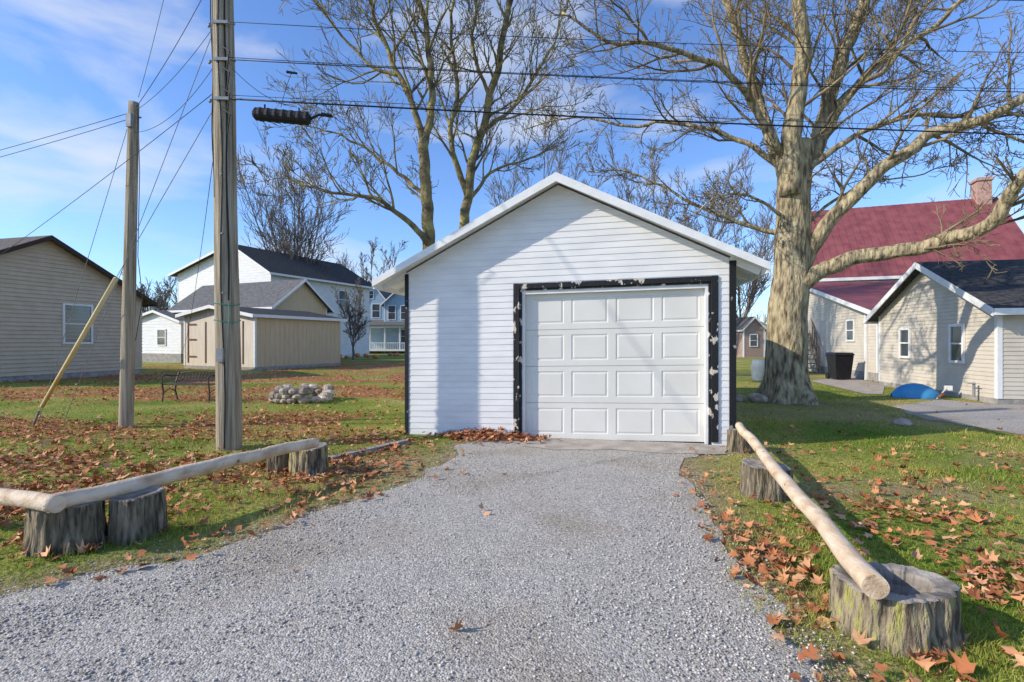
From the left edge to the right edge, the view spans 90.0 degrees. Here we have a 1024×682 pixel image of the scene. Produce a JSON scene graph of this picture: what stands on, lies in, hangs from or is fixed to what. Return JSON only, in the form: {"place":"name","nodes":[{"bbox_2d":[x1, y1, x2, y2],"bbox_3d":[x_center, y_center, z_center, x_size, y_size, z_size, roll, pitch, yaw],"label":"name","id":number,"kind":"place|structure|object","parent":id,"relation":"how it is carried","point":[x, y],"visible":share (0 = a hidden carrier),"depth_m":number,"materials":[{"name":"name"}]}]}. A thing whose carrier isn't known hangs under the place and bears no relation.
{"place":"outdoors","nodes":[
{"label":"outdoors","id":0,"kind":"place"},
{"bbox_2d":[369,291,379,316],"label":"window glass","id":1,"kind":"object","parent":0,"point":[375,310],"visible":0.41,"depth_m":61.96,"materials":[{"name":"glass"}]},
{"bbox_2d":[0,437,950,681],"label":"gravel driveway","id":2,"kind":"structure","parent":0,"point":[458,581],"depth_m":2.91,"materials":[{"name":"grey gravel"}]},
{"bbox_2d":[510,438,726,453],"bbox_3d":[1.443,1.448,7.037,3.027,0.001,0.776,0,0,11],"label":"concrete apron","id":3,"kind":"object","parent":2,"relation":"on","point":[561,444],"visible":0.88,"depth_m":7.03,"materials":[{"name":"grey concrete"}]},
{"bbox_2d":[0,353,1023,681],"bbox_3d":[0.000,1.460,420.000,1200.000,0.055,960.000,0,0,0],"label":"ground","id":4,"kind":"structure","parent":0,"point":[358,367],"depth_m":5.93,"materials":[{"name":"green plant"}]},
{"bbox_2d":[21,500,107,558],"bbox_3d":[-3.159,1.305,3.669,0.510,0.350,0.495,0,0,0],"label":"tree stump","id":5,"kind":"object","parent":4,"relation":"on","point":[66,530],"visible":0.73,"depth_m":3.49,"materials":[{"name":"wood"}]},
{"bbox_2d":[47,438,318,512],"bbox_3d":[-2.609,1.091,4.465,0.134,0.136,2.305,0,0,26],"label":"log rail","id":6,"kind":"object","parent":5,"relation":"on","point":[102,492],"visible":0.95,"depth_m":4.16,"materials":[{"name":"brown wood"}]},
{"bbox_2d":[0,369,141,382],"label":"foundation","id":7,"kind":"object","parent":4,"relation":"on","point":[54,376],"visible":0.5,"depth_m":19.88,"materials":[{"name":"grey concrete"}]},
{"bbox_2d":[0,241,141,376],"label":"gable walls","id":8,"kind":"structure","parent":7,"relation":"on","point":[39,284],"depth_m":19.41,"materials":[{"name":"beige plastic"}]},
{"bbox_2d":[0,235,152,304],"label":"roof","id":9,"kind":"structure","parent":8,"relation":"on","point":[5,243],"depth_m":19.26,"materials":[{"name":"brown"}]},
{"bbox_2d":[0,235,157,306],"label":"fascia","id":10,"kind":"structure","parent":9,"relation":"attached to","point":[62,244],"depth_m":19.73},
{"bbox_2d":[62,303,92,343],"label":"window frames","id":11,"kind":"structure","parent":8,"relation":"attached to","point":[63,319],"depth_m":20.09,"materials":[{"name":"white"}]},
{"bbox_2d":[65,305,90,341],"bbox_3d":[-17.256,-0.675,20.353,0.020,1.450,0.980,0,0,14],"label":"window glass","id":12,"kind":"object","parent":11,"relation":"in","point":[81,313],"visible":0.86,"depth_m":20.29,"materials":[{"name":"glass"}]},
{"bbox_2d":[31,38,210,424],"bbox_3d":[-6.170,-1.345,8.199,4.717,5.815,0.520,0,0,24],"label":"guy wire with guard","id":13,"kind":"object","parent":4,"relation":"on","point":[80,339],"visible":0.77,"depth_m":8.30,"materials":[{"name":"metal"}]},
{"bbox_2d":[118,101,142,428],"bbox_3d":[-6.362,-1.177,8.589,0.472,5.658,0.238,0,0,0],"label":"utility pole","id":14,"kind":"object","parent":4,"relation":"on","point":[127,370],"visible":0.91,"depth_m":8.53,"materials":[{"name":"brown wood"}]},
{"bbox_2d":[107,486,167,545],"bbox_3d":[-2.810,1.300,3.818,0.368,0.361,0.362,0,0,0],"label":"tree stump","id":15,"kind":"object","parent":4,"relation":"on","point":[140,514],"visible":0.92,"depth_m":3.71,"materials":[{"name":"grey wood"}]},
{"bbox_2d":[121,272,177,312],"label":"bare tree","id":16,"kind":"object","parent":4,"relation":"on","point":[161,301],"visible":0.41,"depth_m":74.20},
{"bbox_2d":[142,310,183,362],"bbox_3d":[-23.611,-0.305,36.329,5.660,3.610,3.630,0,0,24],"label":"white annex","id":17,"kind":"object","parent":4,"relation":"on","point":[163,336],"visible":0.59,"depth_m":34.70,"materials":[{"name":"paint"}]},
{"bbox_2d":[157,329,165,345],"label":"window frames","id":18,"kind":"structure","parent":17,"relation":"in","point":[157,329],"depth_m":34.69,"materials":[{"name":"white paint"}]},
{"bbox_2d":[158,330,164,344],"bbox_3d":[-23.775,-0.250,34.745,0.800,1.000,0.020,0,0,24],"label":"window glass","id":19,"kind":"structure","parent":17,"relation":"in","point":[161,333],"depth_m":34.74,"materials":[{"name":"glass"}]},
{"bbox_2d":[161,371,214,401],"bbox_3d":[-7.721,1.094,12.402,1.240,0.722,0.583,0,0,7],"label":"metal garden bench","id":20,"kind":"object","parent":4,"relation":"on","point":[176,383],"visible":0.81,"depth_m":12.42,"materials":[{"name":"metal"}]},
{"bbox_2d":[207,0,241,450],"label":"utility pole","id":21,"kind":"object","parent":4,"relation":"on","point":[228,374],"visible":0.98,"depth_m":6.93,"materials":[{"name":"brown wood"}]},
{"bbox_2d":[0,0,1023,350],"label":"overhead wires","id":22,"kind":"object","parent":21,"relation":"attached to","point":[540,110],"visible":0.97,"depth_m":7.52,"materials":[{"name":"black rubber"}]},
{"bbox_2d":[252,70,332,125],"bbox_3d":[-2.999,-3.316,7.015,1.062,0.715,0.187,0,0,-4],"label":"cable splice closure","id":23,"kind":"object","parent":22,"relation":"hanging from","point":[284,116],"visible":1,"depth_m":6.94,"materials":[{"name":"black plastic"}]},
{"bbox_2d":[175,305,347,370],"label":"storage shed","id":24,"kind":"structure","parent":4,"relation":"on","point":[271,339],"depth_m":27.05,"materials":[{"name":"beige wood"}]},
{"bbox_2d":[167,279,334,314],"bbox_3d":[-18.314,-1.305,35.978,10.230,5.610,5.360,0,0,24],"label":"roof","id":25,"kind":"object","parent":24,"relation":"on","point":[300,295],"visible":0.26,"depth_m":34.37,"materials":[{"name":"grey"}]},
{"bbox_2d":[266,445,289,474],"bbox_3d":[-2.597,1.320,5.722,0.282,0.321,0.284,0,0,0],"label":"tree stump","id":26,"kind":"object","parent":4,"relation":"on","point":[279,462],"visible":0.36,"depth_m":5.62,"materials":[{"name":"wood"}]},
{"bbox_2d":[237,122,362,270],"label":"bare tree","id":27,"kind":"object","parent":4,"relation":"on","point":[282,243],"visible":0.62,"depth_m":44.46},
{"bbox_2d":[268,383,334,403],"bbox_3d":[-5.100,1.278,12.473,1.538,0.446,1.526,0,0,0],"label":"stone fire pit","id":28,"kind":"object","parent":4,"relation":"on","point":[304,393],"visible":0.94,"depth_m":11.90,"materials":[{"name":"grey stone"}]},
{"bbox_2d":[288,442,329,476],"bbox_3d":[-2.249,1.315,5.666,0.421,0.331,0.414,0,0,0],"label":"tree stump","id":29,"kind":"object","parent":4,"relation":"on","point":[313,461],"visible":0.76,"depth_m":5.51,"materials":[{"name":"wood"}]},
{"bbox_2d":[329,277,370,359],"bbox_3d":[-12.550,-1.746,40.039,2.600,6.793,2.888,0,0,25],"label":"bare tree","id":30,"kind":"object","parent":4,"relation":"on","point":[356,325],"visible":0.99,"depth_m":39.95,"materials":[{"name":"brown plant"}]},
{"bbox_2d":[237,0,492,249],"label":"bare maple tree","id":31,"kind":"object","parent":4,"relation":"on","point":[426,235],"visible":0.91,"depth_m":17.81,"materials":[{"name":"brown plant"}]},
{"bbox_2d":[324,236,408,280],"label":"bare tree","id":32,"kind":"object","parent":4,"relation":"on","point":[344,263],"visible":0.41,"depth_m":90.26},
{"bbox_2d":[328,439,407,460],"bbox_3d":[-1.859,1.440,6.751,0.090,0.070,1.286,0,0,33],"label":"concrete edging","id":33,"kind":"object","parent":4,"relation":"on","point":[372,449],"visible":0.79,"depth_m":6.70,"materials":[{"name":"grey concrete"}]},
{"bbox_2d":[340,353,399,357],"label":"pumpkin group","id":34,"kind":"object","parent":4,"relation":"on","point":[374,355],"visible":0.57,"depth_m":45.59,"materials":[{"name":"orange plant"}]},
{"bbox_2d":[142,278,766,322],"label":"distant trees","id":35,"kind":"object","parent":4,"relation":"on","point":[742,315],"depth_m":121.12,"materials":[{"name":"brown plant"}]},
{"bbox_2d":[386,0,608,228],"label":"bare maple tree","id":36,"kind":"object","parent":4,"relation":"on","point":[467,182],"visible":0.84,"depth_m":18.93,"materials":[{"name":"brown plant"}]},
{"bbox_2d":[0,365,1023,681],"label":"fallen leaves","id":37,"kind":"object","parent":4,"relation":"on","point":[924,659],"visible":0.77,"depth_m":4.97,"materials":[{"name":"brown plant"}]},
{"bbox_2d":[476,95,628,206],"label":"bare tree","id":38,"kind":"object","parent":4,"relation":"on","point":[554,155],"visible":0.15,"depth_m":48.80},
{"bbox_2d":[372,172,769,445],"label":"white garage","id":39,"kind":"structure","parent":4,"relation":"on","point":[556,305],"depth_m":7.58,"materials":[{"name":"paint"}]},
{"bbox_2d":[526,288,703,441],"bbox_3d":[1.472,0.363,7.540,2.596,2.236,0.025,0,0,11],"label":"overhead door","id":40,"kind":"structure","parent":39,"relation":"in","point":[574,369],"depth_m":7.52,"materials":[{"name":"white metal"}]},
{"bbox_2d":[605,114,770,257],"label":"bare tree","id":41,"kind":"object","parent":4,"relation":"on","point":[712,230],"visible":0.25,"depth_m":44.46,"materials":[{"name":"brown plant"}]},
{"bbox_2d":[677,175,775,317],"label":"bare tree","id":42,"kind":"object","parent":4,"relation":"on","point":[755,283],"visible":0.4,"depth_m":56.96,"materials":[{"name":"brown plant"}]},
{"bbox_2d":[726,428,751,452],"bbox_3d":[3.016,1.320,6.794,0.316,0.321,0.291,0,0,0],"label":"tree stump","id":43,"kind":"object","parent":4,"relation":"on","point":[737,442],"visible":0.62,"depth_m":6.71,"materials":[{"name":"brown wood"}]},
{"bbox_2d":[736,393,768,402],"bbox_3d":[5.596,1.353,12.041,0.781,0.267,0.456,0,0,24],"label":"field rock","id":44,"kind":"object","parent":4,"relation":"on","point":[756,398],"visible":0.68,"depth_m":11.91,"materials":[{"name":"stone"}]},
{"bbox_2d":[751,359,764,381],"bbox_3d":[8.900,1.060,18.300,0.652,0.780,0.652,0,0,0],"label":"grey rain barrel","id":45,"kind":"object","parent":4,"relation":"on","point":[757,369],"visible":0.55,"depth_m":18.09,"materials":[{"name":"grey plastic"}]},
{"bbox_2d":[493,0,1023,404],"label":"bare tree","id":46,"kind":"object","parent":4,"relation":"on","point":[794,158],"visible":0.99,"depth_m":11.87,"materials":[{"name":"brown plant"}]},
{"bbox_2d":[739,458,792,501],"bbox_3d":[2.417,1.320,4.907,0.468,0.321,0.519,0,0,0],"label":"tree stump","id":47,"kind":"object","parent":4,"relation":"on","point":[759,479],"visible":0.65,"depth_m":4.72,"materials":[{"name":"brown wood"}]},
{"bbox_2d":[808,318,819,372],"bbox_3d":[13.915,-0.166,24.853,1.160,3.231,3.672,0,0,20],"label":"outdoor stairs","id":48,"kind":"structure","parent":4,"relation":"on","point":[816,354],"depth_m":23.59,"materials":[{"name":"grey wood"}]},
{"bbox_2d":[808,365,878,381],"bbox_3d":[16.774,1.325,21.287,6.010,0.350,7.350,0,0,12],"label":"foundation","id":49,"kind":"object","parent":4,"relation":"on","point":[860,375],"visible":0.08,"depth_m":19.86,"materials":[{"name":"grey concrete"}]},
{"bbox_2d":[808,292,875,372],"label":"gable walls","id":50,"kind":"structure","parent":49,"relation":"on","point":[829,317],"depth_m":21.70,"materials":[{"name":"beige plastic"}]},
{"bbox_2d":[846,319,854,341],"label":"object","id":51,"kind":"structure","parent":50,"relation":"attached to","point":[850,330],"depth_m":20.40,"materials":[{"name":"white paint"}]},
{"bbox_2d":[847,321,852,339],"bbox_3d":[13.503,-0.425,20.417,0.020,0.750,0.600,0,0,12],"label":"window glass","id":52,"kind":"structure","parent":51,"relation":"in","point":[849,323],"depth_m":20.45,"materials":[{"name":"glass"}]},
{"bbox_2d":[846,319,854,341],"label":"window frames","id":53,"kind":"structure","parent":51,"relation":"in","point":[853,320],"depth_m":20.17,"materials":[{"name":"white paint"}]},
{"bbox_2d":[812,281,896,309],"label":"roof","id":54,"kind":"structure","parent":50,"relation":"on","point":[869,295],"depth_m":22.40,"materials":[{"name":"red metal"}]},
{"bbox_2d":[810,288,870,313],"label":"fascia","id":55,"kind":"structure","parent":54,"relation":"attached to","point":[849,304],"depth_m":20.42,"materials":[{"name":"white paint"}]},
{"bbox_2d":[864,313,867,379],"bbox_3d":[13.195,0.200,19.092,0.070,2.500,0.120,0,0,12],"label":"downspout","id":56,"kind":"object","parent":50,"relation":"attached to","point":[865,351],"visible":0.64,"depth_m":19.05,"materials":[{"name":"white paint"}]},
{"bbox_2d":[876,324,877,372],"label":"corner trim","id":57,"kind":"structure","parent":50,"relation":"attached to","point":[876,348],"depth_m":18.33,"materials":[{"name":"white paint"}]},
{"bbox_2d":[812,377,884,393],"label":"concrete walkway","id":58,"kind":"structure","parent":4,"relation":"on","point":[856,385],"depth_m":17.04,"materials":[{"name":"grey concrete"}]},
{"bbox_2d":[825,352,854,378],"bbox_3d":[12.367,0.940,19.350,0.704,1.020,0.831,0,0,6],"label":"wheeled trash bin","id":59,"kind":"object","parent":58,"relation":"on","point":[839,364],"visible":1,"depth_m":19.02,"materials":[{"name":"black plastic"}]},
{"bbox_2d":[828,562,968,658],"bbox_3d":[1.948,1.338,2.605,0.604,0.284,0.549,0,0,0],"label":"tree stump","id":60,"kind":"object","parent":4,"relation":"on","point":[914,609],"visible":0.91,"depth_m":2.43,"materials":[{"name":"wood"}]},
{"bbox_2d":[735,422,889,599],"bbox_3d":[2.369,1.144,4.619,0.123,0.131,4.663,0,0,17],"label":"log rail","id":61,"kind":"object","parent":60,"relation":"on","point":[868,578],"visible":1,"depth_m":3.00,"materials":[{"name":"brown wood"}]},
{"bbox_2d":[892,418,913,425],"bbox_3d":[6.756,1.410,8.843,0.299,0.168,0.268,0,0,31],"label":"field rock","id":62,"kind":"object","parent":4,"relation":"on","point":[902,421],"visible":0.72,"depth_m":8.77,"materials":[{"name":"stone"}]},
{"bbox_2d":[890,383,952,398],"bbox_3d":[10.433,1.265,13.046,1.275,0.370,0.617,0,0,34],"label":"blue kayak","id":63,"kind":"object","parent":4,"relation":"on","point":[915,390],"visible":1,"depth_m":12.92,"materials":[{"name":"plastic"}]},
{"bbox_2d":[863,259,1023,404],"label":"cream siding cottage","id":64,"kind":"structure","parent":4,"relation":"on","point":[941,324],"depth_m":13.35,"materials":[{"name":"plastic"}]},
{"bbox_2d":[901,326,960,360],"bbox_3d":[11.653,0.065,14.305,0.020,0.870,2.800,0,0,11],"label":"window glass","id":65,"kind":"structure","parent":64,"relation":"in","point":[955,331],"depth_m":13.27,"materials":[{"name":"grey glass"}]},
{"bbox_2d":[899,323,964,363],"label":"window frames","id":66,"kind":"structure","parent":64,"relation":"in","point":[962,343],"depth_m":13.38,"materials":[{"name":"white paint"}]},
{"bbox_2d":[893,399,1023,434],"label":"gravel lot","id":67,"kind":"structure","parent":4,"relation":"on","point":[988,416],"depth_m":10.25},
{"bbox_2d":[0,0,1023,323],"label":"sky","id":68,"kind":"structure","parent":0,"point":[65,65],"materials":[{"name":"blue"}]},
{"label":"foundation","id":69,"kind":"object","parent":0,"visible":0},
{"bbox_2d":[178,252,269,301],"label":"gable walls","id":70,"kind":"structure","parent":69,"relation":"on","point":[250,271],"depth_m":40.85,"materials":[{"name":"white paint"}]},
{"bbox_2d":[178,274,271,301],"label":"corner trim","id":71,"kind":"structure","parent":70,"relation":"attached to","point":[178,282],"depth_m":42.36,"materials":[{"name":"white paint"}]},
{"bbox_2d":[170,245,371,286],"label":"roof","id":72,"kind":"structure","parent":70,"relation":"on","point":[275,262],"depth_m":42.24,"materials":[{"name":"black"}]},
{"bbox_2d":[168,250,372,288],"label":"fascia","id":73,"kind":"structure","parent":72,"relation":"attached to","point":[212,252],"depth_m":40.55,"materials":[{"name":"white paint"}]},
{"bbox_2d":[272,275,368,357],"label":"side walls","id":74,"kind":"structure","parent":69,"relation":"on","point":[361,346],"depth_m":45.15,"materials":[{"name":"white paint"}]},
{"bbox_2d":[338,290,347,308],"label":"window frames","id":75,"kind":"structure","parent":74,"relation":"attached to","point":[340,299],"depth_m":44.36,"materials":[{"name":"white"}]},
{"bbox_2d":[339,291,346,307],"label":"window glass","id":76,"kind":"object","parent":75,"relation":"in","point":[342,296],"visible":0.24,"depth_m":44.77,"materials":[{"name":"clear glass"}]},
{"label":"foundation","id":77,"kind":"object","parent":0,"visible":0},
{"bbox_2d":[368,281,384,352],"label":"gable walls","id":78,"kind":"structure","parent":77,"relation":"on","point":[377,334],"depth_m":61.99,"materials":[{"name":"blue"}]},
{"bbox_2d":[370,279,391,298],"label":"roof","id":79,"kind":"structure","parent":78,"relation":"on","point":[386,295],"depth_m":63.68,"materials":[{"name":"grey"}]},
{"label":"foundation","id":80,"kind":"object","parent":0,"visible":0},
{"bbox_2d":[384,294,404,352],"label":"gable walls","id":81,"kind":"structure","parent":80,"relation":"on","point":[392,334],"depth_m":60.49,"materials":[{"name":"blue"}]},
{"bbox_2d":[369,320,404,325],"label":"porch roof","id":82,"kind":"structure","parent":81,"relation":"attached to","point":[377,323],"depth_m":59.05,"materials":[{"name":"grey"}]},
{"bbox_2d":[369,326,404,350],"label":"porch","id":83,"kind":"object","parent":81,"relation":"attached to","point":[385,342],"visible":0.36,"depth_m":58.42,"materials":[{"name":"white paint"}]},
{"bbox_2d":[388,305,404,343],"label":"window frames","id":84,"kind":"structure","parent":81,"relation":"attached to","point":[395,315],"depth_m":60.44,"materials":[{"name":"white plastic"}]},
{"bbox_2d":[388,306,404,341],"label":"window glass","id":85,"kind":"object","parent":84,"relation":"in","point":[391,309],"visible":0.55,"depth_m":60.46,"materials":[{"name":"clear glass"}]},
{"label":"foundation","id":86,"kind":"object","parent":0,"visible":0},
{"bbox_2d":[736,332,742,356],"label":"side walls","id":87,"kind":"structure","parent":86,"relation":"on","point":[739,344],"depth_m":46.81,"materials":[{"name":"brick"}]},
{"bbox_2d":[745,319,764,356],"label":"gable walls","id":88,"kind":"structure","parent":86,"relation":"on","point":[754,326],"depth_m":46.00,"materials":[{"name":"brick"}]},
{"bbox_2d":[736,316,765,330],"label":"roof","id":89,"kind":"structure","parent":88,"relation":"on","point":[742,323],"depth_m":47.03,"materials":[{"name":"grey"}]},
{"bbox_2d":[736,317,765,331],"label":"fascia","id":90,"kind":"structure","parent":89,"relation":"attached to","point":[749,323],"depth_m":45.77,"materials":[{"name":"white paint"}]},
{"bbox_2d":[749,334,757,346],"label":"window frames","id":91,"kind":"structure","parent":88,"relation":"attached to","point":[750,340],"depth_m":45.94,"materials":[{"name":"white wood"}]},
{"bbox_2d":[751,335,756,345],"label":"window glass","id":92,"kind":"object","parent":91,"relation":"in","point":[753,337],"visible":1,"depth_m":45.96,"materials":[{"name":"glass"}]},
{"bbox_2d":[743,329,764,356],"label":"corner trim","id":93,"kind":"structure","parent":88,"relation":"attached to","point":[744,343],"depth_m":45.98,"materials":[{"name":"white paint"}]},
{"bbox_3d":[-6.095,1.314,4.311,0.486,0.331,0.447,0,0,0],"label":"tree stump","id":94,"kind":"object","parent":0,"visible":0},
{"bbox_2d":[0,488,66,512],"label":"log rail","id":95,"kind":"object","parent":94,"relation":"on","point":[44,502],"visible":1,"depth_m":3.42,"materials":[{"name":"brown wood"}]},
{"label":"gable walls","id":96,"kind":"object","parent":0,"visible":0},
{"bbox_2d":[811,197,1023,277],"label":"roof","id":97,"kind":"structure","parent":96,"relation":"attached to","point":[1012,243],"depth_m":26.69,"materials":[{"name":"red metal"}]},
{"bbox_2d":[819,275,902,281],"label":"fascia","id":98,"kind":"structure","parent":97,"relation":"attached to","point":[861,278],"depth_m":25.23,"materials":[{"name":"white paint"}]},
{"bbox_2d":[811,197,1023,277],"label":"roof ribs","id":99,"kind":"object","parent":97,"relation":"on","point":[916,235],"visible":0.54,"depth_m":26.60,"materials":[{"name":"red metal"}]},
{"bbox_2d":[969,176,994,204],"bbox_3d":[24.738,-7.500,26.982,0.740,2.100,0.840,0,0,21],"label":"chimney","id":100,"kind":"object","parent":97,"relation":"on","point":[982,194],"visible":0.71,"depth_m":26.69,"materials":[{"name":"brick"}]},
{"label":"foundation","id":101,"kind":"object","parent":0,"visible":0},
{"bbox_2d":[821,279,898,281],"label":"side walls","id":102,"kind":"structure","parent":101,"relation":"on","point":[865,280],"depth_m":25.46,"materials":[{"name":"white paint"}]}
]}

